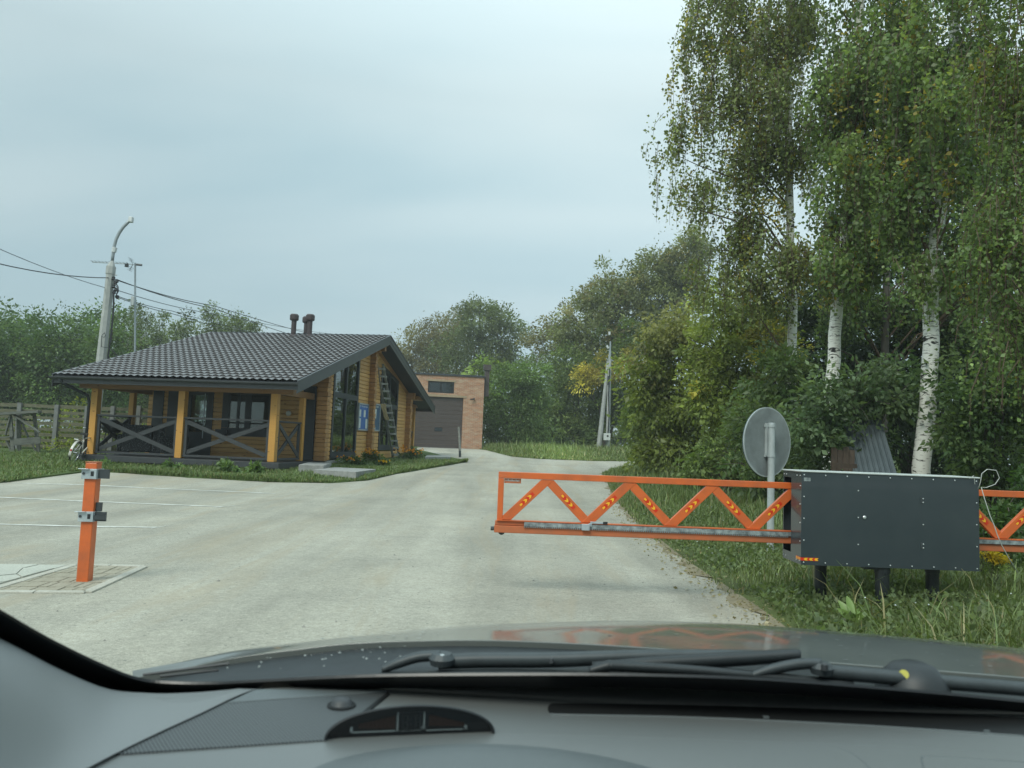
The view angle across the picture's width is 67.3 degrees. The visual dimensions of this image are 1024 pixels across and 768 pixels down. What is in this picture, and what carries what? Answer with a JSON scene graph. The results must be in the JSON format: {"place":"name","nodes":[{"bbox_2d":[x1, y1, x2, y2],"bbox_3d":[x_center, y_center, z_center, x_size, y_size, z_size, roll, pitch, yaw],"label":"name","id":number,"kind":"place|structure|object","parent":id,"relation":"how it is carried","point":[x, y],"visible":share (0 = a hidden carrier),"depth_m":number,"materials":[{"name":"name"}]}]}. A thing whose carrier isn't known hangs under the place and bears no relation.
{"place":"outdoors","nodes":[
{"label":"outdoors","id":0,"kind":"place"},
{"bbox_2d":[100,419,122,454],"bbox_3d":[-12.385,1.605,23.491,0.932,1.062,0.628,2,-5,0],"label":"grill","id":1,"kind":"object","parent":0,"point":[113,430],"visible":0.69,"depth_m":23.36,"materials":[{"name":"black metal"}]},
{"bbox_2d":[0,429,468,482],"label":"lawn","id":2,"kind":"structure","parent":0,"point":[3,448],"depth_m":19.65,"materials":[{"name":"plant"}]},
{"bbox_2d":[0,410,41,451],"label":"timber stand","id":3,"kind":"object","parent":2,"relation":"on","point":[18,441],"visible":0.77,"depth_m":25.00,"materials":[{"name":"grey wood"}]},
{"bbox_2d":[0,296,44,419],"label":"broadleaf tree","id":4,"kind":"object","parent":2,"relation":"on","point":[5,352],"visible":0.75,"depth_m":45.91,"materials":[{"name":"green plant"}]},
{"bbox_2d":[1,304,62,430],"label":"broadleaf tree","id":5,"kind":"object","parent":2,"relation":"on","point":[27,315],"visible":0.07,"depth_m":48.93,"materials":[{"name":"green plant"}]},
{"bbox_2d":[0,301,97,432],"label":"broadleaf tree","id":6,"kind":"object","parent":2,"relation":"on","point":[39,379],"visible":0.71,"depth_m":45.34,"materials":[{"name":"green plant"}]},
{"bbox_2d":[0,396,106,449],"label":"shrub","id":7,"kind":"object","parent":2,"relation":"on","point":[68,444],"visible":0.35,"depth_m":28.34,"materials":[{"name":"green plant"}]},
{"bbox_2d":[36,300,129,432],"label":"broadleaf tree","id":8,"kind":"object","parent":2,"relation":"on","point":[83,324],"visible":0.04,"depth_m":48.90,"materials":[{"name":"green plant"}]},
{"bbox_2d":[68,431,102,460],"bbox_3d":[-12.342,1.798,22.226,0.578,1.037,1.766,15,-6,-7],"label":"bicycle","id":9,"kind":"object","parent":2,"relation":"on","point":[80,445],"visible":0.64,"depth_m":21.88,"materials":[{"name":"white metal"}]},
{"bbox_2d":[0,402,214,452],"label":"board fence","id":10,"kind":"object","parent":2,"relation":"on","point":[56,418],"visible":0.29,"depth_m":27.95,"materials":[{"name":"grey wood"}]},
{"bbox_2d":[64,295,152,433],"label":"broadleaf tree","id":11,"kind":"object","parent":2,"relation":"on","point":[112,398],"visible":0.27,"depth_m":45.65,"materials":[{"name":"green plant"}]},
{"bbox_2d":[96,216,133,413],"bbox_3d":[-14.094,-1.569,27.132,1.315,8.881,0.472,2,-5,0],"label":"lamp pole","id":12,"kind":"object","parent":2,"relation":"on","point":[111,282],"visible":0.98,"depth_m":27.15,"materials":[{"name":"concrete"}]},
{"bbox_2d":[0,249,104,287],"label":"overhead wire","id":13,"kind":"object","parent":12,"relation":"attached to","point":[50,269],"visible":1,"depth_m":23.83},
{"bbox_2d":[0,264,107,277],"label":"overhead wire","id":14,"kind":"object","parent":12,"relation":"attached to","point":[53,273],"visible":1,"depth_m":23.97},
{"bbox_2d":[119,280,284,332],"bbox_3d":[-14.257,-3.229,43.863,1.147,1.713,33.010,2,-5,1],"label":"overhead wire","id":15,"kind":"object","parent":12,"relation":"attached to","point":[203,306],"visible":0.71,"depth_m":36.22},
{"bbox_2d":[118,280,301,331],"bbox_3d":[-14.262,-3.535,43.887,1.146,2.364,33.010,2,-5,1],"label":"overhead wire","id":16,"kind":"object","parent":12,"relation":"attached to","point":[204,304],"visible":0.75,"depth_m":36.51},
{"bbox_2d":[120,291,328,333],"bbox_3d":[-15.074,-3.730,44.878,1.418,3.536,35.012,2,-5,-1],"label":"overhead wire","id":17,"kind":"object","parent":12,"relation":"attached to","point":[204,312],"visible":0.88,"depth_m":36.81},
{"bbox_2d":[90,257,141,424],"bbox_3d":[-14.346,-0.947,27.720,2.153,7.316,0.360,2,-5,0],"label":"antenna mast","id":18,"kind":"object","parent":2,"relation":"on","point":[133,300],"visible":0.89,"depth_m":27.88,"materials":[{"name":"metal"}]},
{"bbox_2d":[111,310,148,418],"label":"birch tree","id":19,"kind":"object","parent":2,"relation":"on","point":[132,349],"visible":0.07,"depth_m":56.23,"materials":[{"name":"green plant"}]},
{"bbox_2d":[125,300,159,424],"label":"birch tree","id":20,"kind":"object","parent":2,"relation":"on","point":[145,338],"visible":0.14,"depth_m":59.10,"materials":[{"name":"green plant"}]},
{"bbox_2d":[143,308,173,406],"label":"birch tree","id":21,"kind":"object","parent":2,"relation":"on","point":[158,334],"visible":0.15,"depth_m":62.25,"materials":[{"name":"green plant"}]},
{"bbox_2d":[161,457,186,468],"bbox_3d":[-9.133,2.242,20.783,0.687,0.546,0.432,3,-5,-16],"label":"weed plant","id":22,"kind":"object","parent":2,"relation":"on","point":[167,463],"visible":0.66,"depth_m":20.71,"materials":[{"name":"green plant"}]},
{"bbox_2d":[157,306,204,421],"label":"birch tree","id":23,"kind":"object","parent":2,"relation":"on","point":[181,330],"visible":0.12,"depth_m":56.24,"materials":[{"name":"green plant"}]},
{"bbox_2d":[185,299,235,429],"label":"birch tree","id":24,"kind":"object","parent":2,"relation":"on","point":[208,315],"visible":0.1,"depth_m":59.10,"materials":[{"name":"green plant"}]},
{"bbox_2d":[216,457,241,472],"bbox_3d":[-7.573,2.276,20.524,0.768,0.724,0.546,-1,-5,31],"label":"weed plant","id":25,"kind":"object","parent":2,"relation":"on","point":[225,465],"visible":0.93,"depth_m":20.47,"materials":[{"name":"green plant"}]},
{"bbox_2d":[220,305,253,331],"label":"birch tree","id":26,"kind":"object","parent":2,"relation":"on","point":[237,323],"visible":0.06,"depth_m":62.00,"materials":[{"name":"green plant"}]},
{"bbox_2d":[48,314,435,469],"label":"log house","id":27,"kind":"structure","parent":2,"relation":"on","point":[293,398],"depth_m":24.64,"materials":[{"name":"brown wood"}]},
{"bbox_2d":[116,424,156,452],"bbox_3d":[-11.361,1.664,23.505,1.120,0.820,0.860,3,-5,-12],"label":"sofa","id":28,"kind":"object","parent":27,"relation":"on","point":[136,445],"visible":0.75,"depth_m":23.09,"materials":[{"name":"black fabric"}]},
{"bbox_2d":[150,390,164,452],"bbox_3d":[-11.629,1.209,25.226,0.370,2.160,0.080,2,-5,8],"label":"porch door","id":29,"kind":"structure","parent":27,"relation":"in","point":[158,396],"depth_m":25.22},
{"bbox_2d":[152,425,188,452],"bbox_3d":[-10.661,1.708,23.717,1.120,0.820,0.860,-1,-6,38],"label":"armchair","id":30,"kind":"object","parent":27,"relation":"on","point":[163,439],"visible":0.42,"depth_m":23.19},
{"bbox_2d":[164,391,178,453],"bbox_3d":[-10.991,1.227,25.139,0.600,2.160,0.080,2,-5,8],"label":"porch door","id":31,"kind":"structure","parent":27,"relation":"in","point":[172,409],"depth_m":25.15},
{"bbox_2d":[186,392,214,455],"bbox_3d":[-10.171,1.247,24.999,0.900,2.160,0.134,2,-5,8],"label":"porch door","id":32,"kind":"structure","parent":27,"relation":"in","point":[195,439],"depth_m":24.96,"materials":[{"name":"black glass"}]},
{"bbox_2d":[215,393,270,438],"bbox_3d":[-8.615,0.998,24.789,1.850,1.660,0.200,2,-5,8],"label":"porch window","id":33,"kind":"structure","parent":27,"relation":"in","point":[226,406],"depth_m":24.83,"materials":[{"name":"black glass"}]},
{"bbox_2d":[303,386,316,460],"bbox_3d":[-6.484,1.247,24.502,0.420,2.360,0.080,2,-5,8],"label":"side door","id":34,"kind":"structure","parent":27,"relation":"in","point":[310,414],"depth_m":24.45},
{"bbox_2d":[328,360,360,457],"bbox_3d":[-5.810,0.520,26.772,0.110,4.060,2.500,2,-5,8],"label":"gable window","id":35,"kind":"structure","parent":27,"relation":"in","point":[344,416],"depth_m":26.72,"materials":[{"name":"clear glass"}]},
{"bbox_2d":[357,403,368,430],"bbox_3d":[-5.524,1.226,28.557,0.050,1.000,1.120,2,-5,8],"label":"notice board","id":36,"kind":"object","parent":27,"relation":"attached to","point":[363,417],"visible":1,"depth_m":28.54,"materials":[{"name":"metal"}]},
{"bbox_2d":[373,404,380,430],"bbox_3d":[-5.307,1.312,30.161,0.051,1.060,0.800,2,-5,8],"label":"notice board","id":37,"kind":"object","parent":27,"relation":"attached to","point":[377,417],"visible":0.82,"depth_m":30.27,"materials":[{"name":"metal"}]},
{"bbox_2d":[376,367,398,449],"bbox_3d":[-5.129,1.011,31.868,0.110,3.424,2.470,2,-5,8],"label":"gable window","id":38,"kind":"structure","parent":27,"relation":"in","point":[393,383],"depth_m":31.86,"materials":[{"name":"black glass"}]},
{"bbox_2d":[240,317,266,332],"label":"birch tree","id":39,"kind":"object","parent":2,"relation":"on","point":[250,327],"visible":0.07,"depth_m":55.95,"materials":[{"name":"green plant"}]},
{"bbox_2d":[243,460,266,473],"bbox_3d":[-6.842,2.321,20.402,0.662,0.657,0.543,2,-5,0],"label":"weed plant","id":40,"kind":"object","parent":2,"relation":"on","point":[255,467],"visible":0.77,"depth_m":20.36,"materials":[{"name":"green plant"}]},
{"bbox_2d":[298,462,331,471],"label":"concrete slab","id":41,"kind":"structure","parent":2,"relation":"on","point":[311,466],"depth_m":21.19,"materials":[{"name":"grey concrete"}]},
{"bbox_2d":[314,467,375,477],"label":"concrete slab","id":42,"kind":"structure","parent":2,"relation":"on","point":[347,472],"depth_m":20.46,"materials":[{"name":"grey concrete"}]},
{"bbox_2d":[335,454,366,464],"bbox_3d":[-5.289,2.635,25.293,0.927,0.689,0.986,-1,-6,36],"label":"flower bush","id":43,"kind":"object","parent":2,"relation":"on","point":[356,460],"visible":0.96,"depth_m":25.24,"materials":[{"name":"green plant"}]},
{"bbox_2d":[354,448,384,460],"bbox_3d":[-4.941,2.653,26.795,0.958,0.884,0.699,2,-5,8],"label":"flower bush","id":44,"kind":"object","parent":2,"relation":"on","point":[372,454],"visible":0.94,"depth_m":26.76,"materials":[{"name":"green plant"}]},
{"bbox_2d":[372,457,390,465],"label":"flower bush","id":45,"kind":"object","parent":2,"relation":"on","point":[382,461],"visible":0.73,"depth_m":25.28,"materials":[{"name":"green plant"}]},
{"bbox_2d":[378,364,399,457],"bbox_3d":[-4.995,1.229,31.190,0.301,3.900,2.568,1,-5,14],"label":"ladder","id":46,"kind":"object","parent":2,"relation":"on","point":[383,368],"visible":0.92,"depth_m":31.18,"materials":[{"name":"grey metal"}]},
{"bbox_2d":[394,444,425,459],"bbox_3d":[-4.022,2.836,30.326,1.230,0.902,1.008,2,-5,0],"label":"flower bush","id":47,"kind":"object","parent":2,"relation":"on","point":[412,453],"visible":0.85,"depth_m":30.27,"materials":[{"name":"green plant"}]},
{"bbox_2d":[425,455,450,458],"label":"concrete slab","id":48,"kind":"structure","parent":2,"relation":"on","point":[436,456],"depth_m":31.93,"materials":[{"name":"grey concrete"}]},
{"bbox_2d":[0,453,768,674],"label":"road","id":49,"kind":"structure","parent":0,"point":[287,588],"depth_m":8.10,"materials":[{"name":"concrete"}]},
{"bbox_2d":[0,564,65,583],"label":"flagstone paving","id":50,"kind":"structure","parent":49,"relation":"on","point":[10,572],"depth_m":6.83,"materials":[{"name":"grey stone"}]},
{"bbox_2d":[0,566,135,590],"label":"paved patch","id":51,"kind":"object","parent":49,"relation":"on","point":[64,579],"visible":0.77,"depth_m":6.50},
{"bbox_2d":[74,461,109,581],"bbox_3d":[-3.572,1.178,6.556,0.245,1.024,0.165,2,-5,-4],"label":"catch post","id":52,"kind":"object","parent":51,"relation":"on","point":[91,514],"visible":0.98,"depth_m":6.53,"materials":[{"name":"orange metal"}]},
{"bbox_2d":[0,564,147,593],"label":"kerb","id":53,"kind":"structure","parent":49,"relation":"on","point":[138,568],"depth_m":6.38,"materials":[{"name":"concrete"}]},
{"bbox_2d":[0,523,153,527],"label":"parking line","id":54,"kind":"object","parent":49,"relation":"on","point":[68,525],"visible":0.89,"depth_m":10.18,"materials":[{"name":"white paint"}]},
{"bbox_2d":[0,497,224,506],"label":"parking line","id":55,"kind":"object","parent":49,"relation":"on","point":[113,502],"visible":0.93,"depth_m":13.55,"materials":[{"name":"white paint"}]},
{"bbox_2d":[27,483,274,493],"bbox_3d":[-7.983,2.261,16.770,5.770,0.011,0.370,2,-5,2],"label":"parking line","id":56,"kind":"object","parent":49,"relation":"on","point":[143,487],"visible":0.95,"depth_m":16.76,"materials":[{"name":"white paint"}]},
{"bbox_2d":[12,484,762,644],"bbox_3d":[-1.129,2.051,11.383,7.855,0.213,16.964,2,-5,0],"label":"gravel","id":57,"kind":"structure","parent":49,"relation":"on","point":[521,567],"depth_m":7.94,"materials":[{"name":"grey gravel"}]},
{"bbox_2d":[0,609,1023,767],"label":"car","id":58,"kind":"object","parent":49,"relation":"on","point":[627,694],"visible":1,"depth_m":0.84,"materials":[{"name":"grey plastic"}]},
{"bbox_2d":[324,705,494,741],"bbox_3d":[-0.102,0.331,0.774,0.167,0.031,0.050,3,-5,-12],"label":"sensor display","id":59,"kind":"object","parent":58,"relation":"on","point":[410,720],"visible":1,"depth_m":0.76,"materials":[{"name":"black plastic"}]},
{"bbox_2d":[491,471,1023,552],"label":"sliding gate","id":60,"kind":"structure","parent":49,"relation":"on","point":[588,525],"depth_m":6.75,"materials":[{"name":"orange metal"}]},
{"bbox_2d":[417,447,506,455],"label":"gravel apron","id":61,"kind":"object","parent":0,"point":[463,451],"visible":0.27,"depth_m":41.41,"materials":[{"name":"stone"}]},
{"bbox_2d":[0,0,1023,464],"label":"sky","id":62,"kind":"structure","parent":0,"point":[370,167],"materials":[{"name":"grey"}]},
{"bbox_2d":[481,447,941,468],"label":"verge","id":63,"kind":"structure","parent":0,"point":[588,460],"depth_m":37.23,"materials":[{"name":"plant"}]},
{"bbox_2d":[461,349,514,441],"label":"tall tree","id":64,"kind":"object","parent":63,"relation":"on","point":[480,363],"visible":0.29,"depth_m":59.87,"materials":[{"name":"green plant"}]},
{"bbox_2d":[482,351,558,446],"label":"maple tree","id":65,"kind":"object","parent":63,"relation":"on","point":[507,424],"visible":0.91,"depth_m":51.30,"materials":[{"name":"green plant"}]},
{"bbox_2d":[514,281,601,418],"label":"tall tree","id":66,"kind":"object","parent":63,"relation":"on","point":[540,341],"visible":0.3,"depth_m":66.33,"materials":[{"name":"green plant"}]},
{"bbox_2d":[483,437,639,460],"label":"grass","id":67,"kind":"structure","parent":63,"relation":"on","point":[563,451],"depth_m":40.21,"materials":[{"name":"green plant"}]},
{"bbox_2d":[507,338,622,445],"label":"maple tree","id":68,"kind":"object","parent":63,"relation":"on","point":[563,409],"visible":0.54,"depth_m":58.49,"materials":[{"name":"green plant"}]},
{"bbox_2d":[482,419,649,446],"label":"shrub","id":69,"kind":"object","parent":63,"relation":"on","point":[588,436],"visible":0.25,"depth_m":56.66,"materials":[{"name":"green plant"}]},
{"bbox_2d":[596,332,612,447],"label":"utility pole","id":70,"kind":"object","parent":63,"relation":"on","point":[607,394],"visible":0.89,"depth_m":54.07,"materials":[{"name":"concrete"}]},
{"bbox_2d":[565,314,653,445],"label":"maple tree","id":71,"kind":"object","parent":63,"relation":"on","point":[592,377],"visible":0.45,"depth_m":57.43,"materials":[{"name":"green plant"}]},
{"bbox_2d":[537,223,722,387],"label":"tall tree","id":72,"kind":"object","parent":63,"relation":"on","point":[666,283],"visible":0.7,"depth_m":60.06,"materials":[{"name":"green plant"}]},
{"bbox_2d":[605,473,1023,647],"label":"verge","id":73,"kind":"structure","parent":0,"point":[773,612],"depth_m":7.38,"materials":[{"name":"green plant"}]},
{"bbox_2d":[600,287,740,474],"bbox_3d":[5.510,0.031,25.355,5.397,6.680,4.113,-1,-5,33],"label":"willow tree","id":74,"kind":"object","parent":73,"relation":"on","point":[664,440],"visible":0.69,"depth_m":25.09,"materials":[{"name":"green plant"}]},
{"bbox_2d":[599,470,784,626],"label":"dry litter","id":75,"kind":"object","parent":73,"relation":"on","point":[732,600],"visible":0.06,"depth_m":7.32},
{"bbox_2d":[598,499,790,626],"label":"fallen leaves","id":76,"kind":"object","parent":73,"relation":"on","point":[767,623],"visible":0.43,"depth_m":7.56,"materials":[{"name":"brown plant"}]},
{"bbox_2d":[671,382,769,493],"bbox_3d":[5.504,1.475,19.530,2.967,3.189,2.081,2,-5,0],"label":"shrub","id":77,"kind":"object","parent":73,"relation":"on","point":[703,463],"visible":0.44,"depth_m":19.41,"materials":[{"name":"green plant"}]},
{"bbox_2d":[641,0,841,449],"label":"birch tree","id":78,"kind":"object","parent":73,"relation":"on","point":[785,39],"visible":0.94,"depth_m":17.33,"materials":[{"name":"green plant"}]},
{"bbox_2d":[671,259,814,478],"bbox_3d":[6.757,-0.209,22.460,4.304,6.967,3.303,2,-5,0],"label":"maple tree","id":79,"kind":"object","parent":73,"relation":"on","point":[724,374],"visible":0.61,"depth_m":22.34,"materials":[{"name":"green plant"}]},
{"bbox_2d":[742,407,790,555],"bbox_3d":[3.199,1.336,9.550,0.874,2.100,0.137,5,-5,-32],"label":"round sign","id":80,"kind":"object","parent":73,"relation":"on","point":[766,442],"visible":0.96,"depth_m":9.56,"materials":[{"name":"grey metal"}]},
{"bbox_2d":[713,330,827,501],"bbox_3d":[5.849,0.907,16.845,2.810,4.325,2.141,1,-5,16],"label":"maple tree","id":81,"kind":"object","parent":73,"relation":"on","point":[784,367],"visible":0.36,"depth_m":16.72,"materials":[{"name":"green plant"}]},
{"bbox_2d":[741,316,808,410],"bbox_3d":[7.279,0.647,21.163,1.988,5.214,1.756,2,-5,0],"label":"maple tree","id":82,"kind":"object","parent":73,"relation":"on","point":[754,336],"visible":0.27,"depth_m":21.24,"materials":[{"name":"green plant"}]},
{"bbox_2d":[602,454,1023,541],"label":"grass","id":83,"kind":"structure","parent":73,"relation":"on","point":[682,496],"depth_m":16.73,"materials":[{"name":"green plant"}]},
{"bbox_2d":[830,446,856,471],"bbox_3d":[5.253,1.407,12.193,0.486,0.841,0.330,2,-5,0],"label":"plank panel","id":84,"kind":"object","parent":83,"relation":"on","point":[844,459],"visible":0.4,"depth_m":12.30,"materials":[{"name":"brown wood"}]},
{"bbox_2d":[844,419,896,472],"bbox_3d":[5.771,1.158,12.364,0.611,1.244,1.498,1,-5,14],"label":"corrugated sheet","id":85,"kind":"object","parent":83,"relation":"on","point":[874,454],"visible":0.44,"depth_m":12.44,"materials":[{"name":"grey metal"}]},
{"bbox_2d":[766,265,899,470],"bbox_3d":[9.967,-0.287,24.379,5.228,7.577,3.746,2,-5,0],"label":"maple tree","id":86,"kind":"object","parent":73,"relation":"on","point":[804,312],"visible":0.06,"depth_m":23.67,"materials":[{"name":"green plant"}]},
{"bbox_2d":[837,596,863,619],"bbox_3d":[2.555,1.705,5.824,0.197,0.167,0.174,2,-5,0],"label":"dock plant","id":87,"kind":"object","parent":73,"relation":"on","point":[848,606],"visible":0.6,"depth_m":5.84,"materials":[{"name":"green plant"}]},
{"bbox_2d":[775,341,951,479],"bbox_3d":[5.760,1.011,13.049,3.406,3.558,1.990,3,-5,-10],"label":"maple tree","id":88,"kind":"object","parent":73,"relation":"on","point":[824,425],"visible":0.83,"depth_m":12.70,"materials":[{"name":"green plant"}]},
{"bbox_2d":[794,0,953,470],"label":"birch tree","id":89,"kind":"object","parent":73,"relation":"on","point":[842,267],"visible":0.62,"depth_m":14.41,"materials":[{"name":"green plant"}]},
{"bbox_2d":[782,469,979,606],"bbox_3d":[3.154,1.487,6.627,1.507,1.431,0.447,2,-5,0],"label":"gate cabinet","id":90,"kind":"object","parent":73,"relation":"on","point":[881,524],"visible":0.98,"depth_m":6.44,"materials":[{"name":"metal"}]},
{"bbox_2d":[978,469,1017,572],"bbox_3d":[4.070,1.143,6.402,0.332,0.859,0.087,2,-5,0],"label":"white cable","id":91,"kind":"object","parent":90,"relation":"attached to","point":[989,512],"visible":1,"depth_m":6.40,"materials":[{"name":"white plastic"}]},
{"bbox_2d":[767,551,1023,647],"bbox_3d":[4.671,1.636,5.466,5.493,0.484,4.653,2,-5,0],"label":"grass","id":92,"kind":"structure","parent":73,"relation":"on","point":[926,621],"depth_m":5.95,"materials":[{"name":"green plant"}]},
{"bbox_2d":[808,291,1023,488],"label":"maple tree","id":93,"kind":"object","parent":73,"relation":"on","point":[904,464],"visible":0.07,"depth_m":22.02,"materials":[{"name":"green plant"}]},
{"bbox_2d":[809,0,1023,432],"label":"birch tree","id":94,"kind":"object","parent":73,"relation":"on","point":[901,318],"visible":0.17,"depth_m":20.66,"materials":[{"name":"green plant"}]},
{"bbox_2d":[830,0,1023,474],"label":"birch tree","id":95,"kind":"object","parent":73,"relation":"on","point":[942,167],"visible":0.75,"depth_m":12.57,"materials":[{"name":"green plant"}]},
{"bbox_2d":[864,145,1023,480],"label":"maple tree","id":96,"kind":"object","parent":73,"relation":"on","point":[895,278],"visible":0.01,"depth_m":29.03,"materials":[{"name":"green plant"}]},
{"bbox_2d":[909,318,1023,520],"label":"maple tree","id":97,"kind":"object","parent":73,"relation":"on","point":[970,447],"visible":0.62,"depth_m":11.49,"materials":[{"name":"green plant"}]},
{"bbox_2d":[918,0,1023,432],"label":"birch tree","id":98,"kind":"object","parent":73,"relation":"on","point":[1000,229],"visible":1,"depth_m":9.57,"materials":[{"name":"green plant"}]},
{"bbox_2d":[976,551,1011,583],"bbox_3d":[4.500,1.863,7.196,0.340,0.712,0.244,0,-5,26],"label":"goldenrod","id":99,"kind":"object","parent":73,"relation":"on","point":[995,560],"visible":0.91,"depth_m":7.18,"materials":[{"name":"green plant"}]},
{"bbox_2d":[979,459,1023,567],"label":"shrub","id":100,"kind":"object","parent":73,"relation":"on","point":[1006,515],"visible":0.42,"depth_m":8.48,"materials":[{"name":"green plant"}]},
{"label":"ground","id":101,"kind":"structure","parent":0,"visible":0},
{"bbox_2d":[391,304,478,373],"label":"tall tree","id":102,"kind":"object","parent":101,"relation":"on","point":[417,364],"visible":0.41,"depth_m":83.72,"materials":[{"name":"green plant"}]},
{"bbox_2d":[401,364,490,448],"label":"brick garage","id":103,"kind":"structure","parent":101,"relation":"on","point":[457,400],"depth_m":47.01,"materials":[{"name":"brown brick"}]},
{"bbox_2d":[410,396,462,447],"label":"garage door","id":104,"kind":"structure","parent":103,"relation":"in","point":[453,404],"depth_m":46.88,"materials":[{"name":"grey metal"}]},
{"bbox_2d":[428,381,453,393],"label":"window","id":105,"kind":"structure","parent":103,"relation":"in","point":[433,386],"depth_m":46.98,"materials":[{"name":"grey glass"}]},
{"bbox_2d":[418,291,536,440],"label":"tall tree","id":106,"kind":"object","parent":101,"relation":"on","point":[495,326],"visible":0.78,"depth_m":77.81,"materials":[{"name":"green plant"}]},
{"bbox_2d":[0,385,1001,460],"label":"wood","id":107,"kind":"object","parent":101,"relation":"on","point":[613,432],"depth_m":87.60,"materials":[{"name":"brown plant"}]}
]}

